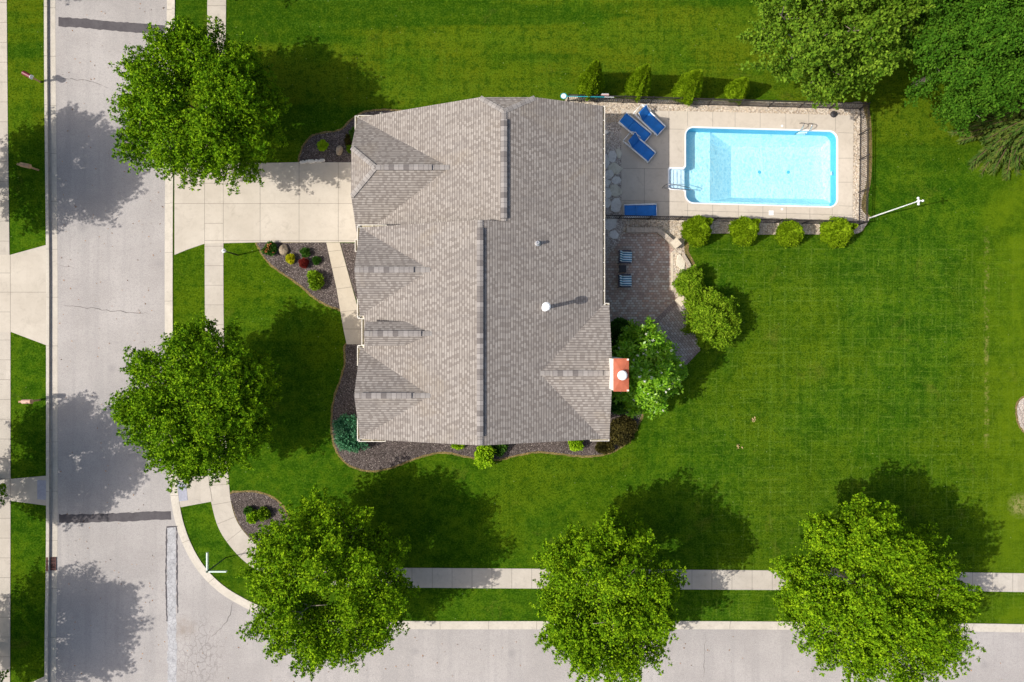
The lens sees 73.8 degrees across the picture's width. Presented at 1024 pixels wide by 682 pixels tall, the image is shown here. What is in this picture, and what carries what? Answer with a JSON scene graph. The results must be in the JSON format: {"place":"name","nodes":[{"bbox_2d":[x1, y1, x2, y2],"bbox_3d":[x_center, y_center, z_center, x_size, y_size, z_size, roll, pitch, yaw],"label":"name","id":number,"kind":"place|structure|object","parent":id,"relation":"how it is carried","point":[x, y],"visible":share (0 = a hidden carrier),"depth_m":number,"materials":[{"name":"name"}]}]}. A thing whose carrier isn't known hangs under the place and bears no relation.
{"place":"outdoors","nodes":[
{"label":"outdoors","id":0,"kind":"place"},
{"bbox_2d":[0,0,10,681],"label":"roadside pavement","id":1,"kind":"structure","parent":0,"point":[5,453],"depth_m":43.48,"materials":[{"name":"concrete"}]},
{"bbox_2d":[0,245,45,344],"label":"neighbour driveway","id":2,"kind":"structure","parent":0,"point":[23,293],"depth_m":43.47,"materials":[{"name":"concrete"}]},
{"bbox_2d":[7,0,45,681],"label":"roadside lawn","id":3,"kind":"structure","parent":0,"point":[26,117],"depth_m":43.50,"materials":[{"name":"green plant"}]},
{"bbox_2d":[0,482,7,504],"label":"street tree","id":4,"kind":"object","parent":3,"relation":"on","point":[2,489],"visible":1,"depth_m":39.53,"materials":[{"name":"green plant"}]},
{"bbox_2d":[17,162,38,170],"bbox_3d":[-30.329,-10.928,42.830,0.840,1.340,0.268,12,90,0],"label":"mailbox","id":5,"kind":"object","parent":3,"relation":"on","point":[25,165],"visible":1,"depth_m":42.24,"materials":[{"name":"brown wood"}]},
{"bbox_2d":[18,399,40,403],"bbox_3d":[-30.230,3.758,42.830,0.840,1.340,0.268,0,90,0],"label":"mailbox","id":6,"kind":"object","parent":3,"relation":"on","point":[26,401],"visible":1,"depth_m":42.27,"materials":[{"name":"white wood"}]},
{"bbox_2d":[21,71,40,82],"bbox_3d":[-30.083,-16.522,42.830,0.620,1.340,0.268,28,90,0],"label":"mailbox","id":7,"kind":"object","parent":3,"relation":"on","point":[26,74],"visible":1,"depth_m":42.22,"materials":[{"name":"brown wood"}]},
{"bbox_2d":[10,476,45,504],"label":"kerb ramp","id":8,"kind":"structure","parent":0,"point":[23,490],"depth_m":43.47,"materials":[{"name":"concrete"}]},
{"bbox_2d":[37,480,45,499],"bbox_3d":[-29.964,9.498,43.479,0.578,0.042,1.275,0,90,0],"label":"tactile plate","id":9,"kind":"object","parent":8,"relation":"on","point":[41,489],"visible":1,"depth_m":43.46,"materials":[{"name":"concrete"}]},
{"bbox_2d":[177,476,211,506],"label":"kerb ramp","id":10,"kind":"structure","parent":0,"point":[199,492],"depth_m":43.47,"materials":[{"name":"concrete"}]},
{"bbox_2d":[177,482,187,500],"bbox_3d":[-20.996,9.577,43.479,0.560,0.042,1.232,-6,90,0],"label":"tactile plate","id":11,"kind":"object","parent":10,"relation":"on","point":[182,495],"visible":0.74,"depth_m":43.46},
{"bbox_2d":[174,162,356,254],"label":"driveway","id":12,"kind":"structure","parent":0,"point":[295,202],"depth_m":43.47,"materials":[{"name":"concrete"}]},
{"bbox_2d":[55,0,1023,681],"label":"road","id":13,"kind":"structure","parent":0,"point":[111,580],"depth_m":43.62,"materials":[{"name":"concrete"}]},
{"bbox_2d":[44,0,57,681],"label":"kerb","id":14,"kind":"structure","parent":13,"relation":"on","point":[51,334],"depth_m":43.60,"materials":[{"name":"concrete"}]},
{"bbox_2d":[46,557,55,571],"bbox_3d":[-29.405,14.232,43.547,0.565,0.195,0.900,0,90,0],"label":"storm drain","id":15,"kind":"object","parent":14,"relation":"in","point":[53,563],"visible":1,"depth_m":43.56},
{"bbox_2d":[58,17,177,620],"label":"road tar repair","id":16,"kind":"structure","parent":13,"relation":"on","point":[119,27],"depth_m":43.61,"materials":[{"name":"asphalt"}]},
{"bbox_2d":[166,527,176,681],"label":"road patch","id":17,"kind":"object","parent":13,"relation":"on","point":[171,603],"visible":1,"depth_m":43.62,"materials":[{"name":"concrete"}]},
{"bbox_2d":[58,78,705,676],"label":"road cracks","id":18,"kind":"object","parent":13,"relation":"on","point":[132,312],"visible":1,"depth_m":43.61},
{"bbox_2d":[59,3,1000,681],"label":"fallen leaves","id":19,"kind":"object","parent":13,"relation":"on","point":[143,493],"visible":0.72,"depth_m":43.60,"materials":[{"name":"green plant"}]},
{"bbox_2d":[165,0,1023,631],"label":"kerb","id":20,"kind":"structure","parent":13,"relation":"on","point":[203,570],"depth_m":43.60,"materials":[{"name":"concrete"}]},
{"bbox_2d":[44,6,730,638],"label":"kerb joints","id":21,"kind":"object","parent":20,"relation":"on","point":[188,540],"visible":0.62,"depth_m":43.60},
{"bbox_2d":[173,0,1023,623],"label":"lawn","id":22,"kind":"structure","parent":0,"point":[879,358],"depth_m":43.50,"materials":[{"name":"green plant"}]},
{"bbox_2d":[102,307,282,493],"bbox_3d":[-17.552,3.628,39.481,10.021,8.163,9.613,-35,90,0],"label":"street tree","id":23,"kind":"object","parent":22,"relation":"on","point":[227,381],"visible":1,"depth_m":37.02,"materials":[{"name":"green plant"}]},
{"bbox_2d":[106,15,292,195],"bbox_3d":[-17.723,-13.554,39.399,10.252,8.328,10.038,0,90,0],"label":"street tree","id":24,"kind":"object","parent":22,"relation":"on","point":[219,84],"visible":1,"depth_m":37.11,"materials":[{"name":"green plant"}]},
{"bbox_2d":[206,552,226,572],"bbox_3d":[-17.699,13.261,42.157,1.195,2.785,1.195,0,90,0],"label":"street sign","id":25,"kind":"object","parent":22,"relation":"on","point":[210,570],"visible":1,"depth_m":40.80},
{"bbox_2d":[230,490,289,546],"bbox_3d":[-15.886,11.290,43.491,3.107,0.006,5.200,-39,90,0],"label":"mulch bed","id":26,"kind":"object","parent":22,"relation":"on","point":[242,500],"visible":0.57,"depth_m":43.49,"materials":[{"name":"gravel"}]},
{"bbox_2d":[243,506,253,514],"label":"plant","id":27,"kind":"object","parent":26,"relation":"on","point":[247,509],"visible":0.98,"depth_m":43.13,"materials":[{"name":"green plant"}]},
{"bbox_2d":[246,509,257,523],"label":"plant","id":28,"kind":"object","parent":26,"relation":"on","point":[251,517],"visible":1,"depth_m":42.98,"materials":[{"name":"green plant"}]},
{"bbox_2d":[257,506,270,521],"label":"plant","id":29,"kind":"object","parent":26,"relation":"on","point":[263,513],"visible":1,"depth_m":43.09,"materials":[{"name":"green plant"}]},
{"bbox_2d":[255,242,339,310],"bbox_3d":[-13.564,-4.166,43.491,5.639,0.006,4.582,0,90,0],"label":"mulch bed","id":30,"kind":"object","parent":22,"relation":"on","point":[326,294],"visible":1,"depth_m":43.49,"materials":[{"name":"gravel"}]},
{"bbox_2d":[261,240,277,255],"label":"flowering plant","id":31,"kind":"object","parent":30,"relation":"on","point":[269,248],"visible":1,"depth_m":42.99,"materials":[{"name":"green plant"}]},
{"bbox_2d":[279,244,287,254],"bbox_3d":[-14.525,-5.785,43.325,0.577,0.450,0.662,-20,90,0],"label":"boulder","id":32,"kind":"object","parent":30,"relation":"on","point":[283,249],"visible":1,"depth_m":43.20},
{"bbox_2d":[285,253,295,264],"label":"plant","id":33,"kind":"object","parent":30,"relation":"on","point":[290,259],"visible":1,"depth_m":43.15,"materials":[{"name":"yellow plant"}]},
{"bbox_2d":[298,258,308,268],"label":"plant","id":34,"kind":"object","parent":30,"relation":"on","point":[303,263],"visible":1,"depth_m":43.11,"materials":[{"name":"red plant"}]},
{"bbox_2d":[299,247,310,257],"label":"plant","id":35,"kind":"object","parent":30,"relation":"on","point":[304,252],"visible":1,"depth_m":43.18,"materials":[{"name":"green plant"}]},
{"bbox_2d":[307,270,324,290],"bbox_3d":[-12.424,-3.842,43.165,1.226,1.121,1.420,0,90,0],"label":"plant","id":36,"kind":"object","parent":30,"relation":"on","point":[315,281],"visible":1,"depth_m":42.93,"materials":[{"name":"green plant"}]},
{"bbox_2d":[312,256,321,264],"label":"plant","id":37,"kind":"object","parent":30,"relation":"on","point":[316,260],"visible":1,"depth_m":43.19,"materials":[{"name":"green plant"}]},
{"bbox_2d":[235,483,420,681],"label":"street tree","id":38,"kind":"object","parent":22,"relation":"on","point":[289,586],"visible":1,"depth_m":37.20,"materials":[{"name":"green plant"}]},
{"bbox_2d":[326,243,361,343],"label":"front walk","id":39,"kind":"structure","parent":22,"relation":"on","point":[352,325],"depth_m":43.47,"materials":[{"name":"concrete"}]},
{"bbox_2d":[298,108,399,161],"bbox_3d":[-10.048,-13.019,43.491,7.286,0.006,3.618,0,90,0],"label":"mulch bed","id":40,"kind":"object","parent":22,"relation":"on","point":[333,139],"visible":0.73,"depth_m":43.49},
{"bbox_2d":[300,159,324,163],"bbox_3d":[-12.719,-11.437,43.424,1.643,0.112,0.280,-3,90,0],"label":"stone edging","id":41,"kind":"object","parent":40,"relation":"on","point":[311,161],"visible":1,"depth_m":43.39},
{"bbox_2d":[316,139,328,150],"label":"plant","id":42,"kind":"object","parent":40,"relation":"on","point":[322,144],"visible":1,"depth_m":43.17,"materials":[{"name":"green plant"}]},
{"bbox_2d":[336,145,342,154],"bbox_3d":[-10.985,-12.125,43.353,0.418,0.394,0.650,18,90,0],"label":"boulder","id":43,"kind":"object","parent":40,"relation":"on","point":[339,149],"visible":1,"depth_m":43.23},
{"bbox_2d":[344,134,351,146],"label":"plant","id":44,"kind":"object","parent":40,"relation":"on","point":[348,141],"visible":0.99,"depth_m":43.21,"materials":[{"name":"green plant"}]},
{"bbox_2d":[348,127,354,140],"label":"plant","id":45,"kind":"object","parent":40,"relation":"on","point":[351,132],"visible":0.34,"depth_m":43.10,"materials":[{"name":"green plant"}]},
{"bbox_2d":[340,243,357,299],"bbox_3d":[-9.810,-3.518,43.488,2.277,0.001,5.463,0,90,0],"label":"mulch bed","id":46,"kind":"object","parent":22,"relation":"on","point":[349,252],"visible":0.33,"depth_m":43.49,"materials":[{"name":"gravel"}]},
{"bbox_2d":[330,343,642,471],"bbox_3d":[-1.545,4.156,43.491,20.108,0.006,8.458,0,90,0],"label":"mulch bed","id":47,"kind":"object","parent":22,"relation":"on","point":[380,456],"visible":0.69,"depth_m":43.49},
{"bbox_2d":[332,413,369,452],"bbox_3d":[-10.107,5.747,42.674,2.494,1.716,2.609,0,90,0],"label":"shrub","id":48,"kind":"object","parent":47,"relation":"on","point":[345,427],"visible":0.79,"depth_m":42.33,"materials":[{"name":"green plant"}]},
{"bbox_2d":[451,444,464,449],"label":"shrub","id":49,"kind":"object","parent":47,"relation":"on","point":[456,446],"visible":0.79,"depth_m":43.14,"materials":[{"name":"green plant"}]},
{"bbox_2d":[474,445,495,468],"bbox_3d":[-1.699,7.154,42.836,1.480,1.744,1.856,0,90,0],"label":"shrub","id":50,"kind":"object","parent":47,"relation":"on","point":[483,456],"visible":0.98,"depth_m":42.35,"materials":[{"name":"green plant"}]},
{"bbox_2d":[491,444,507,457],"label":"shrub","id":51,"kind":"object","parent":47,"relation":"on","point":[501,450],"visible":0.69,"depth_m":42.90,"materials":[{"name":"green plant"}]},
{"bbox_2d":[568,440,583,451],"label":"shrub","id":52,"kind":"object","parent":47,"relation":"on","point":[576,445],"visible":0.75,"depth_m":42.83,"materials":[{"name":"green plant"}]},
{"bbox_2d":[595,440,614,454],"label":"shrub","id":53,"kind":"object","parent":47,"relation":"on","point":[604,447],"visible":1,"depth_m":43.12,"materials":[{"name":"brown plant"}]},
{"bbox_2d":[611,393,627,414],"bbox_3d":[6.718,3.535,42.797,1.885,1.680,2.277,0,90,0],"label":"shrub","id":54,"kind":"object","parent":47,"relation":"on","point":[618,408],"visible":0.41,"depth_m":42.30,"materials":[{"name":"green plant"}]},
{"bbox_2d":[609,415,637,447],"bbox_3d":[7.026,5.711,43.166,1.950,0.736,2.198,0,90,0],"label":"shrub","id":55,"kind":"object","parent":47,"relation":"on","point":[623,429],"visible":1,"depth_m":43.06,"materials":[{"name":"brown plant"}]},
{"bbox_2d":[350,96,628,445],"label":"house","id":56,"kind":"structure","parent":22,"relation":"on","point":[483,311],"depth_m":36.87,"materials":[{"name":"tile"}]},
{"bbox_2d":[575,59,604,100],"bbox_3d":[4.880,-15.953,41.208,1.904,4.624,2.022,0,90,0],"label":"arborvitae","id":57,"kind":"object","parent":22,"relation":"on","point":[591,79],"visible":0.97,"depth_m":41.15,"materials":[{"name":"green plant"}]},
{"bbox_2d":[529,505,689,681],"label":"street tree","id":58,"kind":"object","parent":22,"relation":"on","point":[617,637],"visible":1,"depth_m":36.86,"materials":[{"name":"green plant"}]},
{"bbox_2d":[610,317,630,349],"bbox_3d":[6.797,-0.451,42.816,1.966,1.691,2.186,0,90,0],"label":"shrub","id":59,"kind":"object","parent":22,"relation":"on","point":[617,324],"visible":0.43,"depth_m":42.49,"materials":[{"name":"green plant"}]},
{"bbox_2d":[624,63,651,102],"bbox_3d":[7.838,-15.864,41.406,1.711,4.228,1.956,0,90,0],"label":"arborvitae","id":60,"kind":"object","parent":22,"relation":"on","point":[638,82],"visible":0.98,"depth_m":41.40,"materials":[{"name":"green plant"}]},
{"bbox_2d":[611,316,688,419],"bbox_3d":[7.833,1.752,40.611,5.222,5.801,5.528,-42,90,0],"label":"flowering tree","id":61,"kind":"object","parent":22,"relation":"on","point":[656,371],"visible":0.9,"depth_m":39.39,"materials":[{"name":"green plant"}]},
{"bbox_2d":[671,69,703,105],"bbox_3d":[10.901,-15.721,41.553,1.970,3.935,2.108,0,90,0],"label":"arborvitae","id":62,"kind":"object","parent":22,"relation":"on","point":[687,87],"visible":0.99,"depth_m":41.55,"materials":[{"name":"green plant"}]},
{"bbox_2d":[684,240,695,266],"bbox_3d":[11.383,-5.248,43.487,0.514,0.001,2.684,-14,90,0],"label":"bed edge","id":63,"kind":"object","parent":22,"relation":"on","point":[688,255],"visible":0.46,"depth_m":43.49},
{"bbox_2d":[680,286,742,353],"bbox_3d":[12.408,-1.308,42.134,3.938,2.770,4.245,0,90,0],"label":"shrub","id":64,"kind":"object","parent":22,"relation":"on","point":[713,320],"visible":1,"depth_m":41.59,"materials":[{"name":"green plant"}]},
{"bbox_2d":[565,97,868,296],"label":"gravel","id":65,"kind":"structure","parent":22,"relation":"on","point":[671,228],"depth_m":43.49,"materials":[{"name":"gravel"}]},
{"bbox_2d":[605,122,623,256],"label":"shaded gravel","id":66,"kind":"structure","parent":65,"relation":"on","point":[613,139],"depth_m":43.48,"materials":[{"name":"gravel"}]},
{"bbox_2d":[605,188,611,197],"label":"flagstone","id":67,"kind":"object","parent":66,"relation":"on","point":[608,193],"visible":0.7,"depth_m":43.41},
{"bbox_2d":[605,170,613,178],"bbox_3d":[6.184,-10.618,43.473,0.610,0.094,0.622,0,90,0],"label":"flagstone","id":68,"kind":"object","parent":66,"relation":"on","point":[609,174],"visible":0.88,"depth_m":43.43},
{"bbox_2d":[605,217,616,230],"bbox_3d":[6.268,-7.450,43.461,0.974,0.118,0.696,-30,90,0],"label":"flagstone","id":69,"kind":"object","parent":66,"relation":"on","point":[610,223],"visible":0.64,"depth_m":43.40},
{"bbox_2d":[608,151,616,162],"bbox_3d":[6.397,-11.743,43.480,0.572,0.080,0.772,0,90,0],"label":"flagstone","id":70,"kind":"object","parent":66,"relation":"on","point":[612,155],"visible":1,"depth_m":43.44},
{"bbox_2d":[609,230,618,238],"bbox_3d":[6.501,-6.777,43.459,0.631,0.122,0.546,40,90,0],"label":"flagstone","id":71,"kind":"object","parent":66,"relation":"on","point":[613,234],"visible":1,"depth_m":43.40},
{"bbox_2d":[608,162,622,173],"bbox_3d":[6.504,-10.928,43.475,0.886,0.090,0.783,34,90,0],"label":"flagstone","id":72,"kind":"object","parent":66,"relation":"on","point":[614,167],"visible":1,"depth_m":43.43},
{"bbox_2d":[610,198,621,212],"bbox_3d":[6.627,-8.645,43.462,0.707,0.115,0.944,0,90,0],"label":"flagstone","id":73,"kind":"object","parent":66,"relation":"on","point":[616,204],"visible":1,"depth_m":43.41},
{"bbox_2d":[610,184,621,196],"bbox_3d":[6.582,-9.586,43.468,0.874,0.104,0.796,0,90,0],"label":"flagstone","id":74,"kind":"object","parent":66,"relation":"on","point":[615,189],"visible":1,"depth_m":43.42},
{"bbox_2d":[611,176,620,183],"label":"flagstone","id":75,"kind":"object","parent":66,"relation":"on","point":[615,180],"visible":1,"depth_m":43.42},
{"bbox_2d":[671,252,673,290],"bbox_3d":[10.203,-4.454,43.481,0.171,0.037,2.483,-1,90,0],"label":"patio border","id":76,"kind":"object","parent":65,"relation":"on","point":[672,279],"visible":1,"depth_m":43.46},
{"bbox_2d":[669,237,681,248],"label":"stone pillar","id":77,"kind":"structure","parent":65,"relation":"on","point":[675,243],"depth_m":42.84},
{"bbox_2d":[674,295,685,305],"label":"stone pillar","id":78,"kind":"structure","parent":65,"relation":"on","point":[678,300],"depth_m":42.87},
{"bbox_2d":[676,254,684,269],"bbox_3d":[10.738,-5.032,43.456,0.576,0.129,1.034,0,90,0],"label":"flagstone","id":79,"kind":"object","parent":65,"relation":"on","point":[680,262],"visible":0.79,"depth_m":43.39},
{"bbox_2d":[682,254,690,267],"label":"edging wall","id":80,"kind":"structure","parent":65,"relation":"on","point":[686,260],"depth_m":43.33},
{"bbox_2d":[671,264,705,298],"bbox_3d":[11.134,-3.687,42.581,2.001,1.874,2.178,24,90,0],"label":"shrub","id":81,"kind":"object","parent":65,"relation":"on","point":[688,282],"visible":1,"depth_m":42.19,"materials":[{"name":"green plant"}]},
{"bbox_2d":[680,214,713,247],"bbox_3d":[11.534,-6.897,42.287,2.035,2.465,2.102,0,90,0],"label":"arborvitae","id":82,"kind":"object","parent":65,"relation":"on","point":[696,231],"visible":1,"depth_m":41.90,"materials":[{"name":"green plant"}]},
{"bbox_2d":[567,93,870,224],"bbox_3d":[12.847,-11.343,42.850,18.682,1.300,7.952,0,90,0],"label":"pool fence","id":83,"kind":"object","parent":65,"relation":"on","point":[770,105],"visible":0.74,"depth_m":42.65,"materials":[{"name":"black metal"}]},
{"bbox_2d":[560,93,613,98],"bbox_3d":[4.646,-15.151,42.199,3.313,0.062,0.383,0,90,0],"label":"pool net","id":84,"kind":"object","parent":83,"relation":"on","point":[563,96],"visible":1,"depth_m":42.18,"materials":[{"name":"white paint"}]},
{"bbox_2d":[727,216,760,246],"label":"arborvitae","id":85,"kind":"object","parent":65,"relation":"on","point":[745,230],"visible":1,"depth_m":41.91,"materials":[{"name":"green plant"}]},
{"bbox_2d":[773,219,804,247],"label":"arborvitae","id":86,"kind":"object","parent":65,"relation":"on","point":[791,233],"visible":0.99,"depth_m":42.20,"materials":[{"name":"green plant"}]},
{"bbox_2d":[818,216,858,249],"bbox_3d":[20.332,-6.818,42.437,2.172,2.167,2.169,0,90,0],"label":"arborvitae","id":87,"kind":"object","parent":65,"relation":"on","point":[838,232],"visible":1,"depth_m":42.13,"materials":[{"name":"green plant"}]},
{"bbox_2d":[723,76,749,104],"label":"arborvitae","id":88,"kind":"object","parent":22,"relation":"on","point":[737,88],"visible":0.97,"depth_m":42.10,"materials":[{"name":"green plant"}]},
{"bbox_2d":[736,0,935,109],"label":"maple tree","id":89,"kind":"object","parent":22,"relation":"on","point":[821,50],"visible":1,"depth_m":35.78,"materials":[{"name":"green plant"}]},
{"bbox_2d":[861,101,871,216],"bbox_3d":[22.614,-11.591,43.486,0.691,0.001,7.436,0,90,0],"label":"bed edge","id":90,"kind":"object","parent":22,"relation":"on","point":[870,148],"visible":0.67,"depth_m":43.49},
{"bbox_2d":[768,487,986,681],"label":"street tree","id":91,"kind":"object","parent":22,"relation":"on","point":[926,631],"visible":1,"depth_m":37.28,"materials":[{"name":"green plant"}]},
{"bbox_2d":[869,197,923,217],"bbox_3d":[22.931,-7.856,40.850,0.390,5.300,0.470,0,90,0],"label":"light pole","id":92,"kind":"object","parent":22,"relation":"on","point":[918,201],"visible":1,"depth_m":40.03,"materials":[{"name":"metal"}]},
{"bbox_2d":[841,0,1016,60],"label":"shade tree","id":93,"kind":"object","parent":22,"relation":"on","point":[938,3],"visible":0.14,"depth_m":35.90,"materials":[{"name":"green plant"}]},
{"bbox_2d":[902,0,1023,136],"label":"shade tree","id":94,"kind":"object","parent":22,"relation":"on","point":[990,77],"visible":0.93,"depth_m":35.67,"materials":[{"name":"green plant"}]},
{"bbox_2d":[947,94,1023,181],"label":"spruce tree","id":95,"kind":"object","parent":22,"relation":"on","point":[1005,133],"visible":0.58,"depth_m":42.10,"materials":[{"name":"green plant"}]},
{"bbox_2d":[970,0,1023,48],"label":"shade tree","id":96,"kind":"object","parent":22,"relation":"on","point":[1019,5],"visible":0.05,"depth_m":35.28,"materials":[{"name":"green plant"}]},
{"bbox_2d":[1015,396,1023,432],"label":"gravel bed","id":97,"kind":"object","parent":22,"relation":"on","point":[1019,409],"visible":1,"depth_m":43.49,"materials":[{"name":"gravel"}]},
{"bbox_2d":[205,0,1023,591],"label":"pavement","id":98,"kind":"structure","parent":0,"point":[235,536],"depth_m":43.48,"materials":[{"name":"concrete"}]},
{"bbox_2d":[605,231,676,348],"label":"patio","id":99,"kind":"structure","parent":0,"point":[650,293],"depth_m":43.47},
{"bbox_2d":[618,265,625,272],"bbox_3d":[6.984,-4.561,43.240,0.440,0.460,0.440,0,90,0],"label":"side table","id":100,"kind":"object","parent":99,"relation":"on","point":[622,268],"visible":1,"depth_m":43.01,"materials":[{"name":"plastic"}]},
{"bbox_2d":[617,274,631,287],"bbox_3d":[7.082,-3.786,42.940,0.914,1.027,0.808,-1,90,0],"label":"patio chair","id":101,"kind":"object","parent":99,"relation":"on","point":[625,281],"visible":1,"depth_m":42.91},
{"bbox_2d":[617,250,631,263],"bbox_3d":[7.099,-5.302,42.940,0.914,1.027,0.808,2,90,0],"label":"patio chair","id":102,"kind":"object","parent":99,"relation":"on","point":[625,256],"visible":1,"depth_m":42.91,"materials":[{"name":"fabric"}]},
{"bbox_2d":[626,227,672,243],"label":"seat wall","id":103,"kind":"structure","parent":99,"relation":"on","point":[668,239],"depth_m":43.05,"materials":[{"name":"stone"}]},
{"bbox_2d":[657,304,699,361],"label":"patio","id":104,"kind":"structure","parent":0,"point":[671,322],"depth_m":43.48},
{"bbox_2d":[653,301,699,368],"bbox_3d":[10.436,-0.207,43.470,2.171,0.020,4.375,-26,90,0],"label":"patio border","id":105,"kind":"object","parent":104,"relation":"on","point":[666,311],"visible":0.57,"depth_m":43.46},
{"bbox_2d":[621,110,853,219],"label":"pool deck","id":106,"kind":"structure","parent":0,"point":[667,144],"depth_m":43.47,"materials":[{"name":"concrete"}]},
{"bbox_2d":[618,112,651,141],"bbox_3d":[7.787,-13.478,43.237,2.119,0.467,0.878,39,90,0],"label":"sun lounger","id":107,"kind":"object","parent":106,"relation":"on","point":[629,123],"visible":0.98,"depth_m":43.11,"materials":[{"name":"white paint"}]},
{"bbox_2d":[622,132,655,162],"bbox_3d":[8.057,-12.281,43.009,2.119,0.924,0.909,40,90,0],"label":"sun lounger","id":108,"kind":"object","parent":106,"relation":"on","point":[644,151],"visible":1,"depth_m":43.12,"materials":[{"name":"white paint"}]},
{"bbox_2d":[624,203,656,217],"bbox_3d":[8.123,-8.247,43.237,2.119,0.467,0.878,-1,90,0],"label":"sun lounger","id":109,"kind":"object","parent":106,"relation":"on","point":[648,209],"visible":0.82,"depth_m":43.12,"materials":[{"name":"blue fabric"}]},
{"bbox_2d":[633,104,665,135],"bbox_3d":[8.698,-13.985,43.009,2.119,0.924,0.909,43,90,0],"label":"sun lounger","id":110,"kind":"object","parent":106,"relation":"on","point":[652,122],"visible":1,"depth_m":43.12,"materials":[{"name":"fabric"}]},
{"bbox_2d":[621,111,840,219],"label":"deck joints","id":111,"kind":"object","parent":106,"relation":"on","point":[687,210],"visible":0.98,"depth_m":43.46,"materials":[{"name":"concrete"}]},
{"bbox_2d":[662,122,837,214],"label":"swimming pool","id":112,"kind":"structure","parent":106,"relation":"in","point":[761,166],"depth_m":44.90,"materials":[{"name":"liquid"}]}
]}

